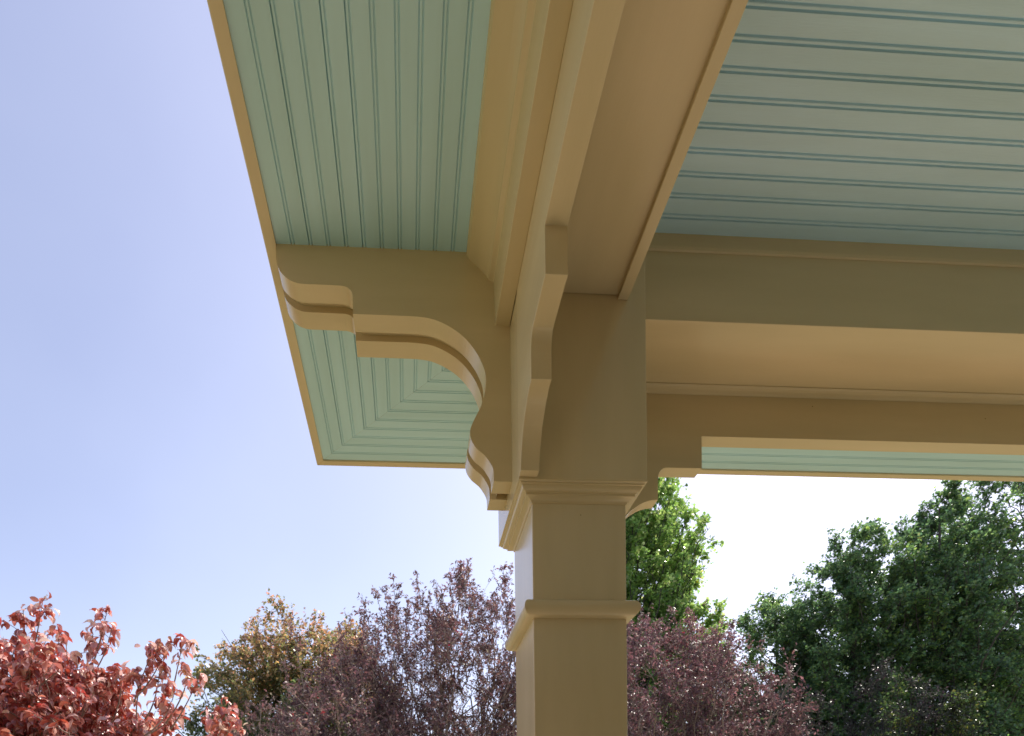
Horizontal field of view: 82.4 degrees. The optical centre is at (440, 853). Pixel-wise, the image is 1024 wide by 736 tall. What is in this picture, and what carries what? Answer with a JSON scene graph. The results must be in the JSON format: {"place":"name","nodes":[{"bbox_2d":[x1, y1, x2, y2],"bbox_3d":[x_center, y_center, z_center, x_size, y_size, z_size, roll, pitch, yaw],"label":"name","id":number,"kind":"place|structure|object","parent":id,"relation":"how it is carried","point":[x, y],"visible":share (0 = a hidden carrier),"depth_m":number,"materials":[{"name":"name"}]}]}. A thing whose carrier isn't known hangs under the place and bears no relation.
{"place":"outdoors","nodes":[
{"label":"outdoors","id":0,"kind":"place"},
{"bbox_2d":[0,0,1023,735],"label":"sky","id":1,"kind":"structure","parent":0,"point":[159,467],"materials":[{"name":"blue"}]},
{"label":"ground","id":2,"kind":"structure","parent":0,"visible":0},
{"bbox_2d":[0,591,246,735],"bbox_3d":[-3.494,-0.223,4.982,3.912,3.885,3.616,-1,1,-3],"label":"dogwood tree","id":3,"kind":"object","parent":2,"relation":"on","point":[45,690],"visible":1,"depth_m":4.61,"materials":[{"name":"red plant"}]},
{"bbox_2d":[175,588,407,735],"bbox_3d":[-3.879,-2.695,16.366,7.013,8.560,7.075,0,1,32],"label":"autumn tree","id":4,"kind":"object","parent":2,"relation":"on","point":[269,676],"visible":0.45,"depth_m":14.77,"materials":[{"name":"yellow plant"}]},
{"bbox_2d":[228,612,475,735],"bbox_3d":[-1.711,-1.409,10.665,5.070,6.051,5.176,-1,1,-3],"label":"purple plum","id":5,"kind":"object","parent":2,"relation":"on","point":[294,723],"visible":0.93,"depth_m":10.30,"materials":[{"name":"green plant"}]},
{"bbox_2d":[275,557,634,735],"bbox_3d":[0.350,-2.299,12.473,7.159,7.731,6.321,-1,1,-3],"label":"purple plum","id":6,"kind":"object","parent":2,"relation":"on","point":[440,629],"visible":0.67,"depth_m":11.07,"materials":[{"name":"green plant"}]},
{"bbox_2d":[207,0,1023,735],"bbox_3d":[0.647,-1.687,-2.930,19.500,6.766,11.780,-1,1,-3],"label":"porch","id":7,"kind":"object","parent":2,"relation":"on","point":[565,284],"visible":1,"depth_m":1.78,"materials":[{"name":"beige paint"}]},
{"bbox_2d":[626,477,734,735],"bbox_3d":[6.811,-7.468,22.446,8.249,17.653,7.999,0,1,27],"label":"pear tree","id":8,"kind":"object","parent":2,"relation":"on","point":[651,536],"visible":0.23,"depth_m":19.96,"materials":[{"name":"green plant"}]},
{"bbox_2d":[627,600,819,735],"bbox_3d":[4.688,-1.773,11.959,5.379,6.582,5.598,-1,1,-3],"label":"purple plum","id":9,"kind":"object","parent":2,"relation":"on","point":[719,671],"visible":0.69,"depth_m":10.68,"materials":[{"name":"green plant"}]},
{"bbox_2d":[761,710,791,735],"bbox_3d":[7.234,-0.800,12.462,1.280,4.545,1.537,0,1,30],"label":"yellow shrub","id":10,"kind":"object","parent":2,"relation":"on","point":[762,718],"visible":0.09,"depth_m":12.41,"materials":[{"name":"green plant"}]},
{"bbox_2d":[741,681,836,735],"bbox_3d":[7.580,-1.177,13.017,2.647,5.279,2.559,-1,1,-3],"label":"purple shrub","id":11,"kind":"object","parent":2,"relation":"on","point":[807,725],"visible":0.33,"depth_m":12.54,"materials":[{"name":"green plant"}]},
{"bbox_2d":[701,587,879,735],"bbox_3d":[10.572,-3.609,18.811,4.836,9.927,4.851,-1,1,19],"label":"pear tree","id":12,"kind":"object","parent":2,"relation":"on","point":[758,633],"visible":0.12,"depth_m":18.11,"materials":[{"name":"green plant"}]},
{"bbox_2d":[762,517,974,735],"bbox_3d":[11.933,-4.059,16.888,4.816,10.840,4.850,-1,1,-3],"label":"pear tree","id":13,"kind":"object","parent":2,"relation":"on","point":[847,616],"visible":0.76,"depth_m":15.76,"materials":[{"name":"green plant"}]},
{"bbox_2d":[858,666,930,735],"bbox_3d":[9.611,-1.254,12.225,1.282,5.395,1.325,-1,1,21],"label":"yellow shrub","id":14,"kind":"object","parent":2,"relation":"on","point":[907,722],"visible":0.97,"depth_m":12.21,"materials":[{"name":"green plant"}]},
{"bbox_2d":[826,651,984,735],"bbox_3d":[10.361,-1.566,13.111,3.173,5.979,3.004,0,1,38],"label":"purple shrub","id":15,"kind":"object","parent":2,"relation":"on","point":[922,713],"visible":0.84,"depth_m":12.91,"materials":[{"name":"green plant"}]},
{"bbox_2d":[827,480,1023,735],"bbox_3d":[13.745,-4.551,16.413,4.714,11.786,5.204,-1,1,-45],"label":"pear tree","id":16,"kind":"object","parent":2,"relation":"on","point":[973,598],"visible":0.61,"depth_m":15.11,"materials":[{"name":"green plant"}]},
{"bbox_2d":[932,678,996,735],"bbox_3d":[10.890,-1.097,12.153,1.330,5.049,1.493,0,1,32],"label":"yellow shrub","id":17,"kind":"object","parent":2,"relation":"on","point":[961,731],"visible":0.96,"depth_m":11.98,"materials":[{"name":"green plant"}]},
{"bbox_2d":[923,480,1023,735],"bbox_3d":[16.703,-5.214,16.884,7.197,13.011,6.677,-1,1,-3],"label":"pear tree","id":18,"kind":"object","parent":2,"relation":"on","point":[993,487],"visible":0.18,"depth_m":16.48,"materials":[{"name":"green plant"}]}
]}

